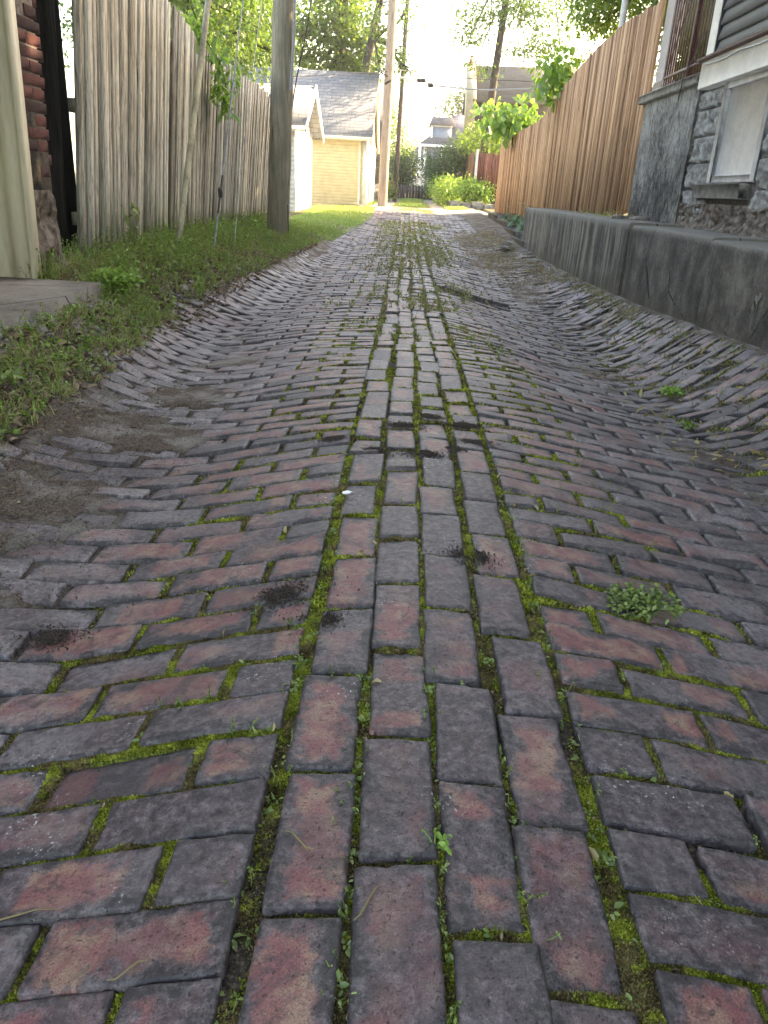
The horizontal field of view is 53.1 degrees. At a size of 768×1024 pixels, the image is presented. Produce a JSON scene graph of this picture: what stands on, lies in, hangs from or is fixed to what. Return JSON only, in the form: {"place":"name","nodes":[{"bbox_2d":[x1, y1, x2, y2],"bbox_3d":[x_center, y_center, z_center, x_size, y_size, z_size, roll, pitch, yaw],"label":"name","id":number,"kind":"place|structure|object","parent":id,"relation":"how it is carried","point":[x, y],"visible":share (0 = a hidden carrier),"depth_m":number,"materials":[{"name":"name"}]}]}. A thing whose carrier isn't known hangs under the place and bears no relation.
{"place":"outdoors","nodes":[
{"label":"outdoors","id":0,"kind":"place"},
{"bbox_2d":[0,277,101,332],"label":"driveway","id":1,"kind":"structure","parent":0,"point":[22,294],"depth_m":4.37,"materials":[{"name":"concrete"}]},
{"bbox_2d":[59,0,677,171],"label":"sky","id":2,"kind":"structure","parent":0,"point":[438,58],"materials":[{"name":"white"}]},
{"bbox_2d":[0,172,767,1023],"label":"ground","id":3,"kind":"structure","parent":0,"point":[66,508],"depth_m":3.07,"materials":[{"name":"soil"}]},
{"bbox_2d":[0,367,22,384],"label":"weed plant","id":4,"kind":"object","parent":3,"relation":"on","point":[7,374],"visible":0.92,"depth_m":3.08,"materials":[{"name":"green plant"}]},
{"bbox_2d":[0,0,69,278],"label":"brick garage","id":5,"kind":"structure","parent":3,"relation":"on","point":[28,219],"depth_m":4.81,"materials":[{"name":"red brick"}]},
{"bbox_2d":[87,266,144,296],"bbox_3d":[-1.814,-1.542,5.213,0.344,0.235,0.399,-16,30,-38],"label":"weed plant","id":6,"kind":"object","parent":3,"relation":"on","point":[116,279],"visible":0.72,"depth_m":5.17,"materials":[{"name":"green plant"}]},
{"bbox_2d":[121,202,139,253],"bbox_3d":[-2.089,-2.331,6.376,0.149,0.451,0.223,-9,26,-26],"label":"weed plant","id":7,"kind":"object","parent":3,"relation":"on","point":[136,209],"visible":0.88,"depth_m":6.34,"materials":[{"name":"green plant"}]},
{"bbox_2d":[0,209,322,458],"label":"bank weeds","id":8,"kind":"object","parent":3,"relation":"on","point":[164,247],"visible":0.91,"depth_m":5.59,"materials":[{"name":"green plant"}]},
{"bbox_2d":[67,0,269,259],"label":"plank fence","id":9,"kind":"object","parent":3,"relation":"on","point":[131,101],"visible":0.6,"depth_m":6.82,"materials":[{"name":"grey wood"}]},
{"bbox_2d":[34,0,77,253],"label":"dark plank screen","id":10,"kind":"object","parent":9,"relation":"attached to","point":[60,149],"visible":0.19,"depth_m":5.47,"materials":[{"name":"brown wood"}]},
{"bbox_2d":[181,0,242,123],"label":"climbing vine","id":11,"kind":"object","parent":9,"relation":"attached to","point":[225,98],"visible":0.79,"depth_m":8.30,"materials":[{"name":"green plant"}]},
{"bbox_2d":[63,0,309,69],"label":"maple tree","id":12,"kind":"object","parent":3,"relation":"on","point":[298,24],"visible":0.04,"depth_m":28.90,"materials":[{"name":"green plant"}]},
{"bbox_2d":[58,0,317,86],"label":"maple tree","id":13,"kind":"object","parent":3,"relation":"on","point":[224,24],"visible":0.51,"depth_m":15.46,"materials":[{"name":"green plant"}]},
{"bbox_2d":[174,0,210,244],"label":"guy wire","id":14,"kind":"object","parent":3,"relation":"attached to","point":[193,120],"visible":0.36,"depth_m":7.37,"materials":[{"name":"steel"},{"name":"plastic"}]},
{"bbox_2d":[234,0,261,244],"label":"ground wire","id":15,"kind":"object","parent":3,"relation":"on","point":[246,119],"visible":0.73,"depth_m":8.40,"materials":[{"name":"grey metal"}]},
{"bbox_2d":[267,0,295,234],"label":"utility pole","id":16,"kind":"object","parent":3,"relation":"on","point":[281,88],"visible":0.82,"depth_m":10.20,"materials":[{"name":"grey wood"}]},
{"bbox_2d":[213,0,243,250],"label":"guy wire","id":17,"kind":"object","parent":16,"relation":"attached to","point":[220,193],"visible":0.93,"depth_m":7.82,"materials":[{"name":"grey metal"}]},
{"bbox_2d":[293,0,311,101],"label":"hanging cable","id":18,"kind":"object","parent":16,"relation":"hanging from","point":[302,50],"visible":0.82,"depth_m":10.07,"materials":[{"name":"black rubber"}]},
{"bbox_2d":[258,83,323,210],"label":"white shed","id":19,"kind":"structure","parent":3,"relation":"on","point":[307,126],"depth_m":20.02,"materials":[{"name":"paint"}]},
{"bbox_2d":[233,66,379,205],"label":"cream garage","id":20,"kind":"structure","parent":3,"relation":"on","point":[343,162],"depth_m":25.86,"materials":[{"name":"yellow wood"}]},
{"bbox_2d":[367,147,370,200],"bbox_3d":[-0.514,-11.704,26.625,0.012,1.700,0.700,3,23,0],"label":"side door","id":21,"kind":"structure","parent":20,"relation":"in","point":[370,147],"depth_m":26.50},
{"bbox_2d":[268,0,396,78],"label":"maple tree","id":22,"kind":"object","parent":3,"relation":"on","point":[340,25],"visible":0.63,"depth_m":31.01,"materials":[{"name":"green plant"}]},
{"bbox_2d":[200,198,467,262],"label":"grass","id":23,"kind":"structure","parent":3,"relation":"on","point":[324,214],"depth_m":17.75,"materials":[{"name":"green plant"}]},
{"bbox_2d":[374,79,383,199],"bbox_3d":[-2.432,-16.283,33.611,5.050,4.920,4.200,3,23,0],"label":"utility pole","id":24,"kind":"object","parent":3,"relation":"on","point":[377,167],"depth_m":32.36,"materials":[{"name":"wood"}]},
{"bbox_2d":[0,210,767,1023],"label":"brick alley","id":25,"kind":"structure","parent":3,"relation":"on","point":[102,926],"depth_m":1.50,"materials":[{"name":"brick"}]},
{"bbox_2d":[7,622,99,652],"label":"ant hill","id":26,"kind":"structure","parent":25,"relation":"on","point":[51,636],"depth_m":1.73,"materials":[{"name":"soil"}]},
{"bbox_2d":[0,328,297,766],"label":"soil crumbs","id":27,"kind":"object","parent":25,"relation":"on","point":[58,595],"visible":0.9,"depth_m":2.79,"materials":[{"name":"brown soil"}]},
{"bbox_2d":[230,569,359,616],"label":"ant hill","id":28,"kind":"structure","parent":25,"relation":"on","point":[277,593],"depth_m":1.74,"materials":[{"name":"soil"}]},
{"bbox_2d":[279,604,352,636],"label":"ant hill","id":29,"kind":"structure","parent":25,"relation":"on","point":[326,617],"depth_m":1.62,"materials":[{"name":"soil"}]},
{"bbox_2d":[313,434,355,448],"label":"ant hill","id":30,"kind":"structure","parent":25,"relation":"on","point":[336,438],"depth_m":2.83,"materials":[{"name":"soil"}]},
{"bbox_2d":[305,445,405,460],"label":"ant hill","id":31,"kind":"structure","parent":25,"relation":"on","point":[376,448],"depth_m":2.67,"materials":[{"name":"soil"}]},
{"bbox_2d":[0,317,767,1023],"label":"moss","id":32,"kind":"object","parent":25,"relation":"on","point":[640,969],"visible":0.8,"depth_m":1.43,"materials":[{"name":"green plant"}]},
{"bbox_2d":[372,419,430,431],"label":"ant hill","id":33,"kind":"structure","parent":25,"relation":"on","point":[403,424],"depth_m":2.98,"materials":[{"name":"soil"}]},
{"bbox_2d":[393,446,450,459],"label":"ant hill","id":34,"kind":"structure","parent":25,"relation":"on","point":[427,452],"depth_m":2.63,"materials":[{"name":"soil"}]},
{"bbox_2d":[404,412,444,423],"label":"ant hill","id":35,"kind":"structure","parent":25,"relation":"on","point":[428,416],"depth_m":3.14,"materials":[{"name":"soil"}]},
{"bbox_2d":[419,828,452,855],"bbox_3d":[0.070,0.453,1.052,0.050,0.032,0.035,7,23,8],"label":"weed plant","id":36,"kind":"object","parent":25,"relation":"on","point":[444,845],"visible":1,"depth_m":1.06,"materials":[{"name":"green plant"}]},
{"bbox_2d":[445,445,467,454],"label":"ant hill","id":37,"kind":"structure","parent":25,"relation":"on","point":[457,448],"depth_m":2.73,"materials":[{"name":"soil"}]},
{"bbox_2d":[426,540,504,571],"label":"ant hill","id":38,"kind":"structure","parent":25,"relation":"on","point":[478,556],"depth_m":1.91,"materials":[{"name":"soil"}]},
{"bbox_2d":[434,419,502,433],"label":"ant hill","id":39,"kind":"structure","parent":25,"relation":"on","point":[460,424],"depth_m":3.04,"materials":[{"name":"soil"}]},
{"bbox_2d":[449,437,506,450],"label":"ant hill","id":40,"kind":"structure","parent":25,"relation":"on","point":[475,441],"depth_m":2.83,"materials":[{"name":"soil"}]},
{"bbox_2d":[604,581,686,625],"bbox_3d":[0.616,0.216,1.830,0.195,0.041,0.191,3,23,0],"label":"weed plant","id":41,"kind":"object","parent":25,"relation":"on","point":[645,605],"visible":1,"depth_m":1.82,"materials":[{"name":"green plant"}]},
{"bbox_2d":[659,385,684,396],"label":"weed plant","id":42,"kind":"object","parent":25,"relation":"on","point":[670,391],"visible":0.98,"depth_m":4.61,"materials":[{"name":"green plant"}]},
{"bbox_2d":[583,318,767,476],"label":"bank moss","id":43,"kind":"object","parent":25,"relation":"on","point":[759,473],"visible":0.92,"depth_m":4.64,"materials":[{"name":"green plant"}]},
{"bbox_2d":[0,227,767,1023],"bbox_3d":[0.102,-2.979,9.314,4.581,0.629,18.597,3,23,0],"label":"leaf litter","id":44,"kind":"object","parent":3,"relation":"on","point":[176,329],"visible":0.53,"depth_m":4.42,"materials":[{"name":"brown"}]},
{"bbox_2d":[462,232,767,476],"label":"wall foot weeds","id":45,"kind":"object","parent":44,"relation":"on","point":[631,310],"depth_m":6.96,"materials":[{"name":"green plant"}]},
{"bbox_2d":[375,0,396,206],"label":"utility pole","id":46,"kind":"object","parent":3,"relation":"on","point":[387,110],"visible":0.92,"depth_m":24.74,"materials":[{"name":"brown wood"}]},
{"bbox_2d":[252,71,386,77],"bbox_3d":[-3.540,-12.749,21.869,9.233,0.718,0.091,-14,28,-36],"label":"overhead cable","id":47,"kind":"object","parent":46,"relation":"attached to","point":[332,74],"visible":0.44,"depth_m":23.34,"materials":[{"name":"black rubber"}]},
{"bbox_2d":[358,26,384,73],"bbox_3d":[-0.495,-16.822,27.686,0.089,2.725,8.147,-1,23,-9],"label":"overhead cable","id":48,"kind":"object","parent":46,"relation":"attached to","point":[370,52],"visible":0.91,"depth_m":27.92,"materials":[{"name":"black rubber"}]},
{"bbox_2d":[394,69,547,82],"bbox_3d":[3.477,-15.005,26.536,7.940,0.374,0.876,-9,26,-27],"label":"overhead cable","id":49,"kind":"object","parent":46,"relation":"attached to","point":[463,77],"visible":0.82,"depth_m":26.54,"materials":[{"name":"black rubber"}]},
{"bbox_2d":[394,77,554,90],"bbox_3d":[2.931,-14.458,26.002,6.204,0.248,1.417,-4,24,-17],"label":"overhead cable","id":50,"kind":"object","parent":46,"relation":"attached to","point":[465,88],"visible":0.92,"depth_m":26.31,"materials":[{"name":"black rubber"}]},
{"bbox_2d":[417,78,425,82],"bbox_3d":[1.244,-14.360,25.558,0.326,0.137,0.118,3,23,0],"label":"splice case","id":51,"kind":"object","parent":50,"relation":"attached to","point":[422,80],"visible":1,"depth_m":25.52,"materials":[{"name":"black plastic"}]},
{"bbox_2d":[348,0,425,85],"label":"maple tree","id":52,"kind":"object","parent":3,"relation":"on","point":[375,33],"visible":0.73,"depth_m":26.93,"materials":[{"name":"green plant"}]},
{"bbox_2d":[387,167,398,201],"bbox_3d":[0.013,-14.960,35.120,1.418,1.708,4.833,3,23,0],"label":"roadside bush","id":53,"kind":"object","parent":3,"relation":"on","point":[390,188],"visible":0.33,"depth_m":34.26,"materials":[{"name":"green plant"}]},
{"bbox_2d":[392,0,408,201],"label":"utility pole","id":54,"kind":"object","parent":3,"relation":"on","point":[398,136],"visible":0.7,"depth_m":33.89,"materials":[{"name":"brown wood"}]},
{"bbox_2d":[389,97,418,184],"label":"willow tree","id":55,"kind":"object","parent":3,"relation":"on","point":[393,136],"visible":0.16,"depth_m":66.75,"materials":[{"name":"green plant"}]},
{"bbox_2d":[389,145,425,197],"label":"round tree","id":56,"kind":"object","parent":3,"relation":"on","point":[406,166],"visible":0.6,"depth_m":42.21,"materials":[{"name":"green plant"}]},
{"bbox_2d":[387,184,431,199],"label":"board fence","id":57,"kind":"object","parent":3,"relation":"on","point":[403,189],"visible":0.29,"depth_m":41.52,"materials":[{"name":"grey wood"}]},
{"bbox_2d":[394,134,424,179],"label":"distant tree","id":58,"kind":"object","parent":3,"relation":"on","point":[411,144],"visible":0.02,"depth_m":98.31,"materials":[{"name":"green plant"}]},
{"bbox_2d":[408,147,422,185],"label":"distant house","id":59,"kind":"structure","parent":3,"relation":"on","point":[416,151],"depth_m":77.39,"materials":[{"name":"white paint"}]},
{"bbox_2d":[92,220,760,1023],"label":"joint weeds","id":60,"kind":"object","parent":3,"relation":"on","point":[424,304],"visible":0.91,"depth_m":2.47,"materials":[{"name":"green plant"}]},
{"bbox_2d":[416,113,463,190],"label":"blue house","id":61,"kind":"structure","parent":3,"relation":"on","point":[442,128],"depth_m":58.56,"materials":[{"name":"grey wood"}]},
{"bbox_2d":[415,135,475,198],"bbox_3d":[2.897,-16.942,38.122,2.769,3.073,7.321,-3,24,-14],"label":"dark shrub","id":62,"kind":"object","parent":3,"relation":"on","point":[453,161],"visible":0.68,"depth_m":37.35,"materials":[{"name":"green plant"}]},
{"bbox_2d":[427,78,465,117],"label":"distant tree","id":63,"kind":"object","parent":3,"relation":"on","point":[457,101],"visible":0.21,"depth_m":70.31,"materials":[{"name":"green plant"}]},
{"bbox_2d":[423,171,496,207],"bbox_3d":[2.704,-13.210,31.618,2.394,1.583,7.916,-1,23,-10],"label":"ferny shrub","id":64,"kind":"object","parent":3,"relation":"on","point":[445,189],"visible":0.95,"depth_m":29.14,"materials":[{"name":"green plant"}]},
{"bbox_2d":[452,151,474,182],"bbox_3d":[4.038,-17.922,40.751,0.088,1.459,18.828,3,23,0],"label":"picket fence","id":65,"kind":"object","parent":3,"relation":"on","point":[469,167],"visible":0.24,"depth_m":33.95,"materials":[{"name":"brown wood"}]},
{"bbox_2d":[446,200,494,209],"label":"stone garden wall","id":66,"kind":"structure","parent":3,"relation":"on","point":[476,205],"depth_m":28.35,"materials":[{"name":"grey stone"}]},
{"bbox_2d":[444,121,503,171],"bbox_3d":[4.156,-14.948,32.951,2.533,3.526,8.385,0,23,-6],"label":"flowering shrub","id":67,"kind":"object","parent":3,"relation":"on","point":[473,144],"visible":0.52,"depth_m":32.13,"materials":[{"name":"green plant"}]},
{"bbox_2d":[474,149,499,196],"bbox_3d":[4.462,-12.728,29.241,2.068,1.860,0.120,3,23,0],"label":"picket fence","id":68,"kind":"object","parent":3,"relation":"on","point":[485,167],"visible":0.29,"depth_m":29.12,"materials":[{"name":"red wood"}]},
{"bbox_2d":[488,213,501,220],"bbox_3d":[3.144,-8.315,21.903,0.120,0.340,2.600,3,23,0],"label":"curb stone","id":69,"kind":"object","parent":3,"relation":"on","point":[493,216],"visible":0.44,"depth_m":21.45,"materials":[{"name":"grey stone"}]},
{"bbox_2d":[496,219,511,227],"bbox_3d":[2.955,-7.061,19.072,0.120,0.340,2.400,3,23,0],"label":"curb stone","id":70,"kind":"object","parent":3,"relation":"on","point":[500,222],"visible":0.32,"depth_m":18.64,"materials":[{"name":"grey stone"}]},
{"bbox_2d":[499,244,509,248],"bbox_3d":[2.152,-4.755,13.746,0.100,0.040,0.750,3,23,0],"label":"stone","id":71,"kind":"object","parent":3,"relation":"on","point":[504,246],"visible":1,"depth_m":13.52,"materials":[{"name":"stone"}]},
{"bbox_2d":[502,240,512,244],"bbox_3d":[2.230,-4.869,13.859,0.100,0.040,0.750,3,23,0],"label":"stone","id":72,"kind":"object","parent":71,"relation":"on","point":[507,242],"visible":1,"depth_m":13.62,"materials":[{"name":"stone"}]},
{"bbox_2d":[469,94,545,148],"bbox_3d":[3.549,-9.840,21.139,2.577,2.939,2.200,3,23,0],"label":"broadleaf sapling","id":73,"kind":"object","parent":3,"relation":"on","point":[507,124],"visible":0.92,"depth_m":20.58,"materials":[{"name":"green plant"}]},
{"bbox_2d":[491,212,523,230],"bbox_3d":[3.243,-7.274,19.651,0.280,0.530,10.750,3,23,0],"label":"planting bed","id":74,"kind":"object","parent":3,"relation":"on","point":[509,218],"visible":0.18,"depth_m":20.55,"materials":[{"name":"soil"}]},
{"bbox_2d":[501,213,515,220],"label":"hosta","id":75,"kind":"object","parent":74,"relation":"on","point":[505,218],"visible":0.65,"depth_m":19.12,"materials":[{"name":"green plant"}]},
{"bbox_2d":[507,215,521,225],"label":"hosta","id":76,"kind":"object","parent":74,"relation":"on","point":[513,221],"visible":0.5,"depth_m":16.59,"materials":[{"name":"green plant"}]},
{"bbox_2d":[515,219,524,231],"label":"hosta","id":77,"kind":"object","parent":74,"relation":"on","point":[520,226],"visible":0.21,"depth_m":14.86,"materials":[{"name":"green plant"}]},
{"bbox_2d":[504,227,520,236],"bbox_3d":[2.796,-6.047,16.899,0.120,0.340,2.000,3,23,0],"label":"curb stone","id":78,"kind":"object","parent":3,"relation":"on","point":[511,231],"visible":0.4,"depth_m":16.43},
{"bbox_2d":[457,55,577,203],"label":"shingled house","id":79,"kind":"structure","parent":3,"relation":"on","point":[509,73],"depth_m":37.48,"materials":[{"name":"grey"}]},
{"bbox_2d":[512,236,526,247],"bbox_3d":[2.659,-5.177,15.044,0.120,0.340,1.900,3,23,0],"label":"curb stone","id":80,"kind":"object","parent":3,"relation":"on","point":[519,241],"visible":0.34,"depth_m":14.72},
{"bbox_2d":[503,200,536,225],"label":"flower stalks","id":81,"kind":"object","parent":3,"relation":"on","point":[523,203],"visible":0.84,"depth_m":15.31,"materials":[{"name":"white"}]},
{"bbox_2d":[437,0,611,201],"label":"oak tree","id":82,"kind":"object","parent":3,"relation":"on","point":[524,13],"visible":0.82,"depth_m":28.94,"materials":[{"name":"green plant"}]},
{"bbox_2d":[521,39,581,122],"bbox_3d":[3.420,-7.468,15.147,1.702,3.200,1.484,3,23,0],"label":"broadleaf sapling","id":83,"kind":"object","parent":3,"relation":"on","point":[560,77],"visible":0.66,"depth_m":14.66,"materials":[{"name":"green plant"}]},
{"bbox_2d":[494,0,665,217],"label":"cedar fence","id":84,"kind":"object","parent":3,"relation":"on","point":[577,149],"visible":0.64,"depth_m":11.81,"materials":[{"name":"brown wood"}]},
{"bbox_2d":[618,0,628,27],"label":"clothesline post","id":85,"kind":"object","parent":3,"relation":"on","point":[623,12],"depth_m":11.30,"materials":[{"name":"white metal"}]},
{"bbox_2d":[549,0,705,62],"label":"maple tree","id":86,"kind":"object","parent":3,"relation":"on","point":[607,10],"visible":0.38,"depth_m":15.41,"materials":[{"name":"green plant"}]},
{"bbox_2d":[522,208,767,349],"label":"retaining wall","id":87,"kind":"structure","parent":3,"relation":"on","point":[716,282],"depth_m":6.53,"materials":[{"name":"concrete"}]},
{"bbox_2d":[568,206,640,219],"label":"ledge grass","id":88,"kind":"structure","parent":87,"relation":"on","point":[580,211],"depth_m":10.03,"materials":[{"name":"green plant"}]},
{"bbox_2d":[611,214,624,218],"bbox_3d":[2.695,-3.390,8.848,0.151,0.069,0.178,3,23,0],"label":"stone","id":89,"kind":"object","parent":87,"relation":"on","point":[614,216],"visible":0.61,"depth_m":8.78,"materials":[{"name":"grey stone"}]},
{"bbox_2d":[633,216,647,220],"bbox_3d":[2.873,-3.288,8.611,0.170,0.069,0.190,3,23,0],"label":"stone","id":90,"kind":"object","parent":87,"relation":"on","point":[643,218],"visible":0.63,"depth_m":8.54,"materials":[{"name":"grey stone"}]},
{"bbox_2d":[644,3,686,82],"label":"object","id":91,"kind":"object","parent":3,"relation":"on","point":[658,59],"depth_m":21.63,"materials":[{"name":"white"}]},
{"bbox_2d":[633,0,713,80],"bbox_3d":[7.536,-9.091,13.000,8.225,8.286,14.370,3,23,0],"label":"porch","id":92,"kind":"object","parent":3,"relation":"on","point":[691,35],"visible":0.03,"depth_m":10.72,"materials":[{"name":"brown wood"}]},
{"bbox_2d":[674,419,698,430],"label":"weed plant","id":93,"kind":"object","parent":3,"relation":"on","point":[688,425],"visible":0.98,"depth_m":3.93,"materials":[{"name":"green plant"}]},
{"bbox_2d":[628,0,767,238],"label":"stone house","id":94,"kind":"structure","parent":3,"relation":"on","point":[702,159],"depth_m":7.12,"materials":[{"name":"stone"}]}
]}

